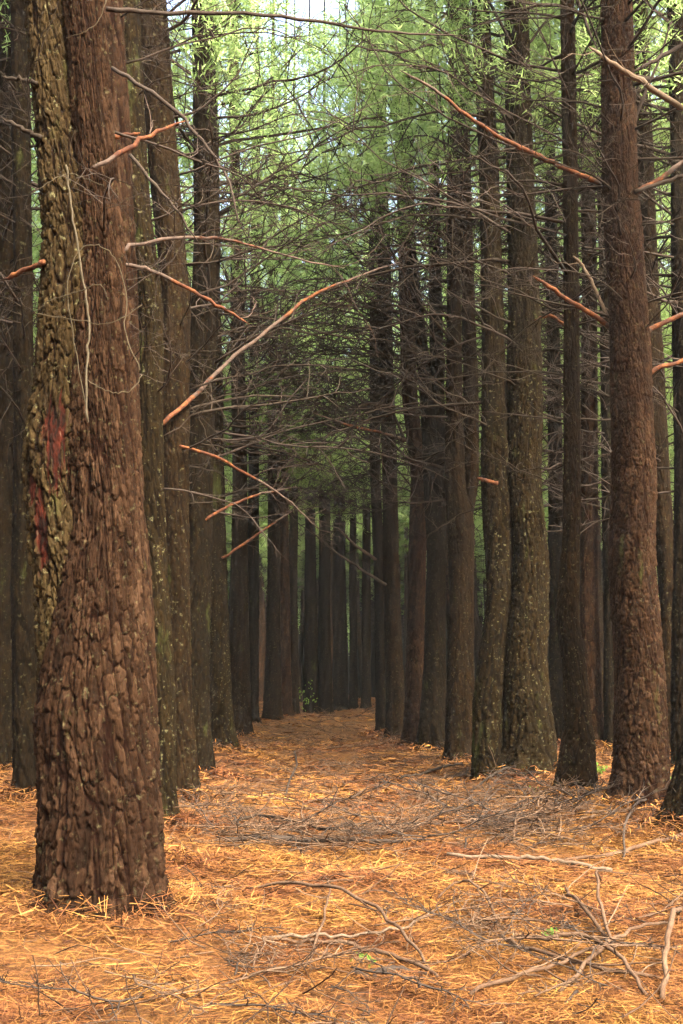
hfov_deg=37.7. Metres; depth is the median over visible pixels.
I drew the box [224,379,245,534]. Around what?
pine tree
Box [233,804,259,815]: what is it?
fallen branch
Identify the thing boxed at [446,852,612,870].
fallen branch
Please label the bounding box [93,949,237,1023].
fallen branch
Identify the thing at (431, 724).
pine tree
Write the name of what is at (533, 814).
fallen branch
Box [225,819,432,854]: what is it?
fallen branch
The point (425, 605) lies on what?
pine tree
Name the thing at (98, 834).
pine tree
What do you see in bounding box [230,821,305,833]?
fallen branch
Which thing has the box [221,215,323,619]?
pine tree
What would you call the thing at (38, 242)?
pine tree
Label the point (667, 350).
pine tree
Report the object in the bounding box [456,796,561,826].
fallen branch
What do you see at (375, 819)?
fallen branch
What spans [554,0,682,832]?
pine tree
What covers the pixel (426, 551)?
pine tree
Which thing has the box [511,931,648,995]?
fallen branch
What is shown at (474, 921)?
fallen branch
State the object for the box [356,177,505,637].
pine tree
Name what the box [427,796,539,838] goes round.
fallen branch
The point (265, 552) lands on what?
pine tree
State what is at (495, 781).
fallen branch
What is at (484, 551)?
pine tree
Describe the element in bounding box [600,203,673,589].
pine tree
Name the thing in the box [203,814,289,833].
fallen branch
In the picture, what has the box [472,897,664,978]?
fallen branch
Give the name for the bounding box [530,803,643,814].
fallen branch
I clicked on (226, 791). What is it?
fallen branch
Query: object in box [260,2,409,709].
pine tree
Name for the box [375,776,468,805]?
fallen branch
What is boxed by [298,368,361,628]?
pine tree
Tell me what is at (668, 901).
fallen branch
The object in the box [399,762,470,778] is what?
fallen branch
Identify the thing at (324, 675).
pine tree
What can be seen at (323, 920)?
fallen branch
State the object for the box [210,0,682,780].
pine tree
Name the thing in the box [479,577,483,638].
pine tree
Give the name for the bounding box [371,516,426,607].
pine tree
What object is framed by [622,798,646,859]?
fallen branch
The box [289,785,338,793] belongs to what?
fallen branch
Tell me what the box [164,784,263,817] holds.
fallen branch
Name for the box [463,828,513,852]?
fallen branch
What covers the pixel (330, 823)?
fallen branch
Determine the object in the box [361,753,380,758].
fallen branch
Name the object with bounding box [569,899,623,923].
fallen branch
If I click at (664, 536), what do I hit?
pine tree
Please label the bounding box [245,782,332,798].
fallen branch
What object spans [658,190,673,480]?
pine tree
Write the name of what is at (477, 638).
pine tree
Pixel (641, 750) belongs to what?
pine tree
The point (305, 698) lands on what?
sapling
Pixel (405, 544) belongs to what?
pine tree
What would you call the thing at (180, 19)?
pine tree
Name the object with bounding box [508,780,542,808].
fallen branch
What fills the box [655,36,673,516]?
pine tree
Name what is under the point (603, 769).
weed
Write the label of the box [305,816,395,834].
fallen branch
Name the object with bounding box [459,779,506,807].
fallen branch
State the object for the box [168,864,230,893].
fallen branch
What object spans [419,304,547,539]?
pine tree
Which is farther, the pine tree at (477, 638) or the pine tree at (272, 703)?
the pine tree at (477, 638)
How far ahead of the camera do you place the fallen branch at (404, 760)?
14.34 m
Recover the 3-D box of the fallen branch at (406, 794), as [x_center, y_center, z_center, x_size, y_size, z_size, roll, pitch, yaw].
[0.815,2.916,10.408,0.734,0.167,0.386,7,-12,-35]
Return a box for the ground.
[0,697,682,1023]
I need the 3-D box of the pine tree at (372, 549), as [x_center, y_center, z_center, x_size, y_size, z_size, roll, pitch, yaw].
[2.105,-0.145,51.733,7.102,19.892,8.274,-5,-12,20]
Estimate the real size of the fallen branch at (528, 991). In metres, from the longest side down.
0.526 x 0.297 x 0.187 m
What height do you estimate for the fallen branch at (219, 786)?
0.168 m
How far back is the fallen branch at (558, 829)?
7.88 m
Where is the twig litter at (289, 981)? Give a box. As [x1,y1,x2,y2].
[0,714,682,1023]
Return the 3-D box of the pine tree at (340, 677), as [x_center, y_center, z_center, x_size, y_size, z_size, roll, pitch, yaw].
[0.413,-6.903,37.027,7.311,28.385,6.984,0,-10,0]
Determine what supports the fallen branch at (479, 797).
on the ground
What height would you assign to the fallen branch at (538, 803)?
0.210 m
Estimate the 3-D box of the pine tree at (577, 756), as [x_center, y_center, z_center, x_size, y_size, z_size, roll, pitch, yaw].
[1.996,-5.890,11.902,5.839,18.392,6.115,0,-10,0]
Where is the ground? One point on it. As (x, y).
(57, 948)
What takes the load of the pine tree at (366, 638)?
on the ground
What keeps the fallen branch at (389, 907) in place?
on the ground
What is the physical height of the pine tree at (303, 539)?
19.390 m
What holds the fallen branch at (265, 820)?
on the ground
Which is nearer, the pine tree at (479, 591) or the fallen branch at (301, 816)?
the fallen branch at (301, 816)
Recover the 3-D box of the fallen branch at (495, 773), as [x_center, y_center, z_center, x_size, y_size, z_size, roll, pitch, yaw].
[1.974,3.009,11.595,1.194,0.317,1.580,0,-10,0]
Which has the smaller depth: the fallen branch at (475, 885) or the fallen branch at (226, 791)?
the fallen branch at (475, 885)
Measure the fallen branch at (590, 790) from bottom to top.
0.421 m
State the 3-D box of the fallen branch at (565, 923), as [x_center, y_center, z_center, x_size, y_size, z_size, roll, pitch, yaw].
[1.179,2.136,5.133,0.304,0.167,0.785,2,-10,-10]
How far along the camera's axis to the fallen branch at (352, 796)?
8.25 m
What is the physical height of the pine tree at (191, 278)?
18.242 m
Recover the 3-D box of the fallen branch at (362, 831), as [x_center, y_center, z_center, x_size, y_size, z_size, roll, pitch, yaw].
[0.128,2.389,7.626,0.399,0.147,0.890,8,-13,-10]
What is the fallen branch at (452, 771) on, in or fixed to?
on the ground
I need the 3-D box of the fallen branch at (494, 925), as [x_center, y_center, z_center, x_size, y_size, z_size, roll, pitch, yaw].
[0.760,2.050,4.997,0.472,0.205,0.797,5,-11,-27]
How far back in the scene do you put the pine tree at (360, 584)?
52.70 m
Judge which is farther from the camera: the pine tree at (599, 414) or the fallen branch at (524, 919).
the pine tree at (599, 414)
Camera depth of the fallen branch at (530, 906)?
5.40 m
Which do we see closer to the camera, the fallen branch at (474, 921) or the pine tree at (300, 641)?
the fallen branch at (474, 921)
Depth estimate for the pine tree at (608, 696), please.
15.96 m
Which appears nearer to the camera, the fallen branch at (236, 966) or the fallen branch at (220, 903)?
the fallen branch at (236, 966)
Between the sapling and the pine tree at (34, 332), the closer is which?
the pine tree at (34, 332)
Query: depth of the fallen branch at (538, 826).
8.32 m
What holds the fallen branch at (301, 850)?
on the ground
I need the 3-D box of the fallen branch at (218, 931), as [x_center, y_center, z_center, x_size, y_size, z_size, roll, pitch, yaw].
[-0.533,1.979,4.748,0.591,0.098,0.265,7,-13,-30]
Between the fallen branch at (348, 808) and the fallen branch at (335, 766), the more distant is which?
the fallen branch at (335, 766)
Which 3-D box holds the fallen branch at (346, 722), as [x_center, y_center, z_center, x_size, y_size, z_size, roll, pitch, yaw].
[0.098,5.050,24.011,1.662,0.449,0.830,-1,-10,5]
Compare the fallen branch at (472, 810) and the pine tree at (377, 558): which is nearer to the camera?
the fallen branch at (472, 810)
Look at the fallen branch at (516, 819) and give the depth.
8.33 m
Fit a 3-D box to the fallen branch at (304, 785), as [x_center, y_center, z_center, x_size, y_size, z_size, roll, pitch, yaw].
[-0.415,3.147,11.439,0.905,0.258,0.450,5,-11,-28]
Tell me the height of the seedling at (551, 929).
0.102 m
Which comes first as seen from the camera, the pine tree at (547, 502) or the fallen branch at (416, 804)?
the fallen branch at (416, 804)
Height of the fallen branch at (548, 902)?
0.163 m
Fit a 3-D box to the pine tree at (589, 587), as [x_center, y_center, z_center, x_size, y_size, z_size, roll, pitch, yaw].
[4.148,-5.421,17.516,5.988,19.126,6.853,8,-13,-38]
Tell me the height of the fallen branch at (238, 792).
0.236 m
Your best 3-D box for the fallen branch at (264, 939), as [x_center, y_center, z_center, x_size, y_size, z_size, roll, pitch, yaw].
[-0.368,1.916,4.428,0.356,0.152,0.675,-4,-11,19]
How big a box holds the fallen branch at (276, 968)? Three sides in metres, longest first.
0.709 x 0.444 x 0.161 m
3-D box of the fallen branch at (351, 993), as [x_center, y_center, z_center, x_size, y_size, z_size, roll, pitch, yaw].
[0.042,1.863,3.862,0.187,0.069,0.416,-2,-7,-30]
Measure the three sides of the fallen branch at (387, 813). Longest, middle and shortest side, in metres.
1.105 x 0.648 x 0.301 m
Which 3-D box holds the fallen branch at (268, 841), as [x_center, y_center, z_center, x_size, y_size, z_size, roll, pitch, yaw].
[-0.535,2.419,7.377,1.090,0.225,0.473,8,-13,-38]
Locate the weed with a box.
[596,762,607,773]
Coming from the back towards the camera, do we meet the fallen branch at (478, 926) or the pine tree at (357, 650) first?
the pine tree at (357, 650)
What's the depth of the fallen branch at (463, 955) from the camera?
4.41 m
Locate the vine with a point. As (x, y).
(89, 330)
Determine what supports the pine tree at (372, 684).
on the ground
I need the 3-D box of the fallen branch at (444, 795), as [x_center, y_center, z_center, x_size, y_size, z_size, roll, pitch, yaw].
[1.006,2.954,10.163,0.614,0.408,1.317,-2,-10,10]
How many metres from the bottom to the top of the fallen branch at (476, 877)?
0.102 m
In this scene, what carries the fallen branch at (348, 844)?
on the ground
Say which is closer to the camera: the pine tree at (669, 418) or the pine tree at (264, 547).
the pine tree at (669, 418)
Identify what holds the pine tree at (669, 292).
on the ground
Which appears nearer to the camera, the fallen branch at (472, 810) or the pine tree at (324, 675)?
the fallen branch at (472, 810)
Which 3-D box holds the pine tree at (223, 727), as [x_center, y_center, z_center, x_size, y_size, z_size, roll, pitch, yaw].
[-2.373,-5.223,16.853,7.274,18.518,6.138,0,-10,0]
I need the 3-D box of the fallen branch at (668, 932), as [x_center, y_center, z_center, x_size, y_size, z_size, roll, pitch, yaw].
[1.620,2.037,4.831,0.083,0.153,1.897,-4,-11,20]
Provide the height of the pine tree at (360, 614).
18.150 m
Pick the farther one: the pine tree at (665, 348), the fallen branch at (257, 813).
the pine tree at (665, 348)
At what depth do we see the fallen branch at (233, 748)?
15.09 m
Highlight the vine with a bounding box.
[30,1,141,421]
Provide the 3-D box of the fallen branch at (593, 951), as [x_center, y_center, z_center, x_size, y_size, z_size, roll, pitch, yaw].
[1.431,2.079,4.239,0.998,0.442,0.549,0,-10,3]
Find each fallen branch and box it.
[0,958,143,1021]
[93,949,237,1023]
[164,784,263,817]
[167,830,250,844]
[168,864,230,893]
[168,920,292,942]
[176,806,272,839]
[178,800,235,834]
[181,787,222,830]
[184,782,288,800]
[185,915,322,987]
[192,825,340,851]
[196,879,251,925]
[199,791,261,808]
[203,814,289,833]
[206,777,267,790]
[207,786,237,798]
[209,800,258,828]
[210,990,364,1023]
[215,743,251,753]
[216,836,269,854]
[219,941,379,987]
[220,805,333,847]
[221,816,316,835]
[221,821,287,835]
[221,920,310,967]
[224,942,280,974]
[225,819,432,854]
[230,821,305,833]
[230,824,315,844]
[231,792,369,835]
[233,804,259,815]
[241,809,295,830]
[243,804,326,834]
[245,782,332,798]
[245,871,429,967]
[246,775,276,783]
[248,784,408,828]
[250,931,371,964]
[255,834,337,860]
[257,759,314,777]
[262,899,483,938]
[265,796,391,835]
[266,777,347,792]
[270,998,424,1023]
[272,750,297,796]
[274,929,400,973]
[275,937,450,984]
[277,776,398,827]
[277,817,422,859]
[278,792,323,831]
[287,737,323,745]
[288,744,312,754]
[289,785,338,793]
[289,811,363,828]
[294,878,352,894]
[296,795,453,835]
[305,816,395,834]
[307,786,394,801]
[307,829,358,845]
[308,875,330,957]
[310,760,360,769]
[310,765,354,783]
[310,808,391,845]
[313,714,375,724]
[314,706,342,717]
[314,755,355,768]
[314,796,425,838]
[318,719,359,730]
[318,812,444,831]
[321,802,373,814]
[327,768,375,777]
[327,857,424,887]
[327,983,385,1018]
[329,738,386,749]
[329,750,389,767]
[330,815,435,841]
[335,813,384,837]
[340,818,404,836]
[341,783,509,815]
[348,704,375,717]
[348,965,436,984]
[349,766,422,782]
[351,956,489,1013]
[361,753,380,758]
[361,804,436,832]
[364,772,465,810]
[367,728,405,746]
[370,763,406,771]
[374,878,545,932]
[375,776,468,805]
[375,897,409,914]
[376,803,423,842]
[376,883,528,953]
[381,789,509,837]
[382,788,422,816]
[388,779,486,812]
[388,798,466,832]
[390,812,428,828]
[393,789,446,798]
[394,816,456,834]
[395,757,414,764]
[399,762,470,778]
[399,774,532,820]
[401,825,534,851]
[406,920,531,969]
[410,784,469,810]
[410,903,521,947]
[416,771,446,784]
[417,752,442,759]
[418,800,502,833]
[420,796,481,817]
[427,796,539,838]
[431,761,470,781]
[436,880,514,933]
[438,768,472,781]
[440,802,530,821]
[440,890,558,931]
[441,895,537,951]
[442,806,505,815]
[443,813,520,830]
[445,877,572,918]
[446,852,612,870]
[446,894,516,958]
[447,866,511,889]
[449,790,538,807]
[449,792,490,808]
[449,810,536,833]
[450,869,487,879]
[455,805,526,840]
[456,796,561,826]
[457,809,509,828]
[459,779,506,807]
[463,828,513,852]
[467,781,562,803]
[468,928,673,995]
[471,766,554,790]
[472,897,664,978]
[473,761,520,805]
[473,801,638,842]
[478,824,531,855]
[480,914,589,956]
[481,897,570,929]
[483,933,661,979]
[484,769,547,777]
[484,813,576,849]
[485,773,545,793]
[488,829,552,854]
[493,796,539,837]
[494,785,602,822]
[494,882,552,935]
[496,775,552,783]
[497,894,552,930]
[499,870,624,916]
[501,788,656,825]
[501,815,558,826]
[501,936,628,998]
[504,775,582,805]
[504,807,549,823]
[506,782,579,798]
[507,824,587,839]
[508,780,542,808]
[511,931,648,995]
[513,802,579,816]
[514,818,595,838]
[515,772,603,805]
[515,788,570,820]
[515,834,573,852]
[515,921,667,993]
[518,777,619,824]
[518,982,563,998]
[519,812,556,823]
[521,790,576,802]
[527,962,629,996]
[530,787,621,824]
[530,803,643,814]
[531,822,558,831]
[535,910,615,931]
[541,802,647,825]
[544,822,636,854]
[554,932,680,958]
[556,773,620,809]
[557,989,612,1014]
[558,903,647,922]
[560,858,612,947]
[562,832,682,860]
[569,777,675,830]
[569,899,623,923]
[571,940,606,993]
[575,786,609,797]
[595,870,656,942]
[619,804,666,839]
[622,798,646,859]
[636,868,682,917]
[653,828,682,841]
[660,905,682,1001]
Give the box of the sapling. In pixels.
[299,680,317,711]
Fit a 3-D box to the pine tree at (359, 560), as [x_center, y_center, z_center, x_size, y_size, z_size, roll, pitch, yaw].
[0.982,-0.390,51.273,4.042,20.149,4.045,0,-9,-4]
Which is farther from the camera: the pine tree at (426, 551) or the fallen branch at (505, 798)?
the pine tree at (426, 551)
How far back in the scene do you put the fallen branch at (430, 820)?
7.87 m
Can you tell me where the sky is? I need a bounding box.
[32,0,669,628]
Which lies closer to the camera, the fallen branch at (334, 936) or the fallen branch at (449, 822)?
the fallen branch at (334, 936)
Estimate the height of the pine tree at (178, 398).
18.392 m
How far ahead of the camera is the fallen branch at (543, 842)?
7.82 m
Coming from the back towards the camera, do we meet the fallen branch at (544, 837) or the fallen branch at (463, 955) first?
the fallen branch at (544, 837)
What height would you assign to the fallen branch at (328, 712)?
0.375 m
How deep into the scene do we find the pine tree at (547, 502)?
38.18 m
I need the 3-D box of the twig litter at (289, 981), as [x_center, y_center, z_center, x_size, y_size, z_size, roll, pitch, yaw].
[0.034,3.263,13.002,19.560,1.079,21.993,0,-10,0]
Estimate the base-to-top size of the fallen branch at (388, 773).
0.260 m
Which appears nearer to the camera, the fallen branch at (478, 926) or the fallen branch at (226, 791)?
the fallen branch at (478, 926)
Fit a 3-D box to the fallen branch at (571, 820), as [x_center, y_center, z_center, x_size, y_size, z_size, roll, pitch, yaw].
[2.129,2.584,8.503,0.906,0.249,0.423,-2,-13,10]
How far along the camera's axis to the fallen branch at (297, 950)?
4.45 m
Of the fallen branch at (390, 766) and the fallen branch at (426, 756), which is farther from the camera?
the fallen branch at (426, 756)
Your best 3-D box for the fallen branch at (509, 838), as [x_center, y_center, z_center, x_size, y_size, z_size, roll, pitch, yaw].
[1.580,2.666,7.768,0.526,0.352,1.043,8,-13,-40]
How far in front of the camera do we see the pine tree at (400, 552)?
46.31 m
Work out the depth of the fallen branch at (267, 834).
7.95 m
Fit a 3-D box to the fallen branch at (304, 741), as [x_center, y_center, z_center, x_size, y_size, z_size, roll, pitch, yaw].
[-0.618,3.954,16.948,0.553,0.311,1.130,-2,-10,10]
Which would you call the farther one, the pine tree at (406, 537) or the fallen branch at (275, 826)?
the pine tree at (406, 537)
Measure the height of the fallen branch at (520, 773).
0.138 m
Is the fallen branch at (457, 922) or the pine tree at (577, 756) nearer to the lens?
the fallen branch at (457, 922)
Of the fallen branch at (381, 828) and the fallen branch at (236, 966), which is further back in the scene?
the fallen branch at (381, 828)
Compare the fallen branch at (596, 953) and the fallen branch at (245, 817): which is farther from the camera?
the fallen branch at (245, 817)
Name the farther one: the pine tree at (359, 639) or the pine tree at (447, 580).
the pine tree at (359, 639)
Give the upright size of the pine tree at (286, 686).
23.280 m
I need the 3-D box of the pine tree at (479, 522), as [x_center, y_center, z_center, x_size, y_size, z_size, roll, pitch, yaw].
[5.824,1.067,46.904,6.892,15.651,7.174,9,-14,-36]
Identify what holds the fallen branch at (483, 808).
on the fallen branch
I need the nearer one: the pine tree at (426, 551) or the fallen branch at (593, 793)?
the fallen branch at (593, 793)
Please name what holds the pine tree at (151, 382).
on the ground
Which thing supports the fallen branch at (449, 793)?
on the ground
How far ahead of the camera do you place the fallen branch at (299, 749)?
15.80 m
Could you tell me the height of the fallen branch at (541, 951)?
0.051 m
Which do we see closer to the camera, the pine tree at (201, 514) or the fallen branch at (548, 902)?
the fallen branch at (548, 902)
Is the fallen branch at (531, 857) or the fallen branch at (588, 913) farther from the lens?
the fallen branch at (531, 857)
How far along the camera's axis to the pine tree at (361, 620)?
51.14 m
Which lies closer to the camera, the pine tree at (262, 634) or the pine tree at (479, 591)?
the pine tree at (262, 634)
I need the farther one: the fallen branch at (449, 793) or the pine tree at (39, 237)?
the pine tree at (39, 237)
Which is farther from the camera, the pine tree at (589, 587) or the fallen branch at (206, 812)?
the pine tree at (589, 587)
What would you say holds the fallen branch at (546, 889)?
on the fallen branch at (588, 913)
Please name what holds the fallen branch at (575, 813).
on the ground
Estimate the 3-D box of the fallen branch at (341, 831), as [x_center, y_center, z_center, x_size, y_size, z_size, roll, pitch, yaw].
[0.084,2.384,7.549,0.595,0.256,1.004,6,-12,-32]
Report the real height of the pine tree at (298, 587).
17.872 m
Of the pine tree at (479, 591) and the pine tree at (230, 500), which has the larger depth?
the pine tree at (479, 591)
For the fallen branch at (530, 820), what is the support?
on the ground
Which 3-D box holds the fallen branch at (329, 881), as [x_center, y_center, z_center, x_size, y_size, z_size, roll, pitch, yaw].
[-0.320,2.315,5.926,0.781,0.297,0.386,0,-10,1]
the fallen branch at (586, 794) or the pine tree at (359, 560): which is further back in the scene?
the pine tree at (359, 560)
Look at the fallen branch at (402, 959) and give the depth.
4.56 m
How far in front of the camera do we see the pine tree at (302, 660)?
57.07 m
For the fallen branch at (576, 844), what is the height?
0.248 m
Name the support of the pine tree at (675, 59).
on the ground
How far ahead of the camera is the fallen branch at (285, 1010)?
3.63 m
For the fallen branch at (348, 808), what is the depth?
9.11 m
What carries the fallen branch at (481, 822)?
on the fallen branch at (511, 819)
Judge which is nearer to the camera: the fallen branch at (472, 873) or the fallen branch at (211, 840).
the fallen branch at (472, 873)
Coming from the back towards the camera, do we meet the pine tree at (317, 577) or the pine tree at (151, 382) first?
the pine tree at (317, 577)
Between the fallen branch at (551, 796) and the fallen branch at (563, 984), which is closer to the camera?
the fallen branch at (563, 984)
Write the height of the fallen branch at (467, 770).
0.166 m
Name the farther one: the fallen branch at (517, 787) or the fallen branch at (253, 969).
the fallen branch at (517, 787)
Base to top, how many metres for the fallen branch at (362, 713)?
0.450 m
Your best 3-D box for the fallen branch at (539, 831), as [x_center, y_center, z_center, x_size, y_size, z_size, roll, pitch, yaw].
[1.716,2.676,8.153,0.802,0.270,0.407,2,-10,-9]
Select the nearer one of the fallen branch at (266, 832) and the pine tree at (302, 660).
the fallen branch at (266, 832)
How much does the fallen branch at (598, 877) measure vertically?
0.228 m
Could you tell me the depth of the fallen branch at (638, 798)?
8.24 m
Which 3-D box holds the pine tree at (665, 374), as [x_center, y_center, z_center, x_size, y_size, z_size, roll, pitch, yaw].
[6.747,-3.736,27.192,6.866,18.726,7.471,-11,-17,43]
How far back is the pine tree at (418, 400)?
29.27 m
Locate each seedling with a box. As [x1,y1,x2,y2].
[350,950,376,967]
[541,927,564,942]
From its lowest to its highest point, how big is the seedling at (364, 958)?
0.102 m
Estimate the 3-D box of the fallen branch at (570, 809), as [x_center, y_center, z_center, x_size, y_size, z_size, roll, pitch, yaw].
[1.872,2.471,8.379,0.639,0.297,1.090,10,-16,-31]
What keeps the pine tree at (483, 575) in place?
on the ground
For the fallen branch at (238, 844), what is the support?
on the ground
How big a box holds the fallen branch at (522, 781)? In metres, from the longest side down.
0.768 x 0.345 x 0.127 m
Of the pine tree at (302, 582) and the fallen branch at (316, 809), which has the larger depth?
the pine tree at (302, 582)
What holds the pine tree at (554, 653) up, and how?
on the ground
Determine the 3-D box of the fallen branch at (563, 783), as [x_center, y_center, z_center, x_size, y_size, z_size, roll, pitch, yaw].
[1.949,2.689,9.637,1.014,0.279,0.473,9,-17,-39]
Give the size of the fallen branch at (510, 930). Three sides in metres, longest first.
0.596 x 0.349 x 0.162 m
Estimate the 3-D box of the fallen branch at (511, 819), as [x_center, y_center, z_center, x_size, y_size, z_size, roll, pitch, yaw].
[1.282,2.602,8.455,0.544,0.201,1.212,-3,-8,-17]
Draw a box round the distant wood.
[298,580,483,696]
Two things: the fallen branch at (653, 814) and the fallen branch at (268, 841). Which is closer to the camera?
the fallen branch at (268, 841)
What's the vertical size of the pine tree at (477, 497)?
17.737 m
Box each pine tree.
[0,0,249,799]
[0,0,253,770]
[0,0,288,826]
[0,0,439,800]
[0,0,470,862]
[0,24,25,40]
[2,0,310,922]
[30,0,250,442]
[30,53,262,399]
[30,86,41,327]
[30,87,41,351]
[31,0,450,776]
[31,1,416,751]
[31,118,39,345]
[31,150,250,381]
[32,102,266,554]
[149,0,401,737]
[149,182,231,566]
[154,4,399,722]
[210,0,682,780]
[219,11,369,719]
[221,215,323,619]
[222,306,298,586]
[223,1,369,715]
[224,0,406,714]
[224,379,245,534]
[224,450,267,567]
[225,0,479,735]
[226,0,506,740]
[226,355,298,616]
[226,357,318,701]
[226,468,230,569]
[228,0,410,713]
[230,473,317,622]
[252,0,655,764]
[254,0,506,744]
[255,0,682,795]
[258,0,548,751]
[259,0,409,713]
[259,374,332,702]
[259,399,316,630]
[259,474,318,633]
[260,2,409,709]
[265,536,301,625]
[266,139,481,708]
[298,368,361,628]
[298,494,349,626]
[298,502,373,698]
[298,510,360,678]
[298,512,348,648]
[298,525,304,700]
[298,564,303,691]
[299,0,408,710]
[317,511,373,697]
[330,147,545,588]
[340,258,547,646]
[345,331,426,691]
[345,344,382,681]
[345,351,373,625]
[345,352,403,623]
[345,452,426,614]
[345,547,372,697]
[346,531,373,635]
[346,550,375,694]
[346,574,361,696]
[347,359,408,635]
[348,589,374,696]
[349,0,670,542]
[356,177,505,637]
[359,307,408,618]
[364,0,669,743]
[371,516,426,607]
[379,0,682,812]
[393,0,671,745]
[394,0,682,769]
[394,76,661,556]
[398,398,426,624]
[398,504,483,681]
[399,454,484,689]
[402,557,426,642]
[404,0,673,747]
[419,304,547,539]
[422,0,673,755]
[426,501,486,678]
[426,518,483,635]
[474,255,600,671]
[474,489,547,589]
[475,21,672,621]
[475,264,580,561]
[475,487,484,614]
[476,519,547,628]
[476,542,486,628]
[477,573,486,631]
[477,579,483,611]
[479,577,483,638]
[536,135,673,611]
[541,34,673,552]
[541,128,673,709]
[542,327,657,579]
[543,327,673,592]
[546,510,603,614]
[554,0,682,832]
[596,27,673,501]
[600,172,673,496]
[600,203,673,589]
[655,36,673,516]
[656,231,673,570]
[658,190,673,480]
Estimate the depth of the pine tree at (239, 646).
21.18 m
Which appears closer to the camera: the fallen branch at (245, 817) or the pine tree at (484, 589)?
the fallen branch at (245, 817)
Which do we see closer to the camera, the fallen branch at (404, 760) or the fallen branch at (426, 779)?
the fallen branch at (426, 779)
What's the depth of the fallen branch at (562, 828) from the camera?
8.03 m
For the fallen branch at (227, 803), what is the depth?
9.23 m
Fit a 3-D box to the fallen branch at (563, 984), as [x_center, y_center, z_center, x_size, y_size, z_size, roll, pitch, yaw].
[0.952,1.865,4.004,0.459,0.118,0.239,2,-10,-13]
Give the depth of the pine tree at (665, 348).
29.37 m
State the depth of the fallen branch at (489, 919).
5.20 m
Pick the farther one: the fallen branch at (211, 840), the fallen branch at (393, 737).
the fallen branch at (393, 737)
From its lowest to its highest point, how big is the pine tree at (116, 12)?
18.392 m
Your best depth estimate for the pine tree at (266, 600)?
59.53 m
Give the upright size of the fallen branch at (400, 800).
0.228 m
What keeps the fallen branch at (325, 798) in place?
on the ground
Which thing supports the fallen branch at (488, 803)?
on the ground
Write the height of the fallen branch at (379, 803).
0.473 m
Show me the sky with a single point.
(317, 4)
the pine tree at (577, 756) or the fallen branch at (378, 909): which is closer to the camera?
the fallen branch at (378, 909)
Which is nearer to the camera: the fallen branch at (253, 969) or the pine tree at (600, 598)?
the fallen branch at (253, 969)
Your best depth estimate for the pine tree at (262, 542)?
46.77 m
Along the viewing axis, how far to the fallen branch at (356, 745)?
16.28 m
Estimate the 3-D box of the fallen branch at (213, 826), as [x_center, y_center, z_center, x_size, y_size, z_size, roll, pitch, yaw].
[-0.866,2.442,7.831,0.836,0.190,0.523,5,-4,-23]
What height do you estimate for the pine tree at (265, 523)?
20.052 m
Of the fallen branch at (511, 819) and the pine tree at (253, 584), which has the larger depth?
the pine tree at (253, 584)
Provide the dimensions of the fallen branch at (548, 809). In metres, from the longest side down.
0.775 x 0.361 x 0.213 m

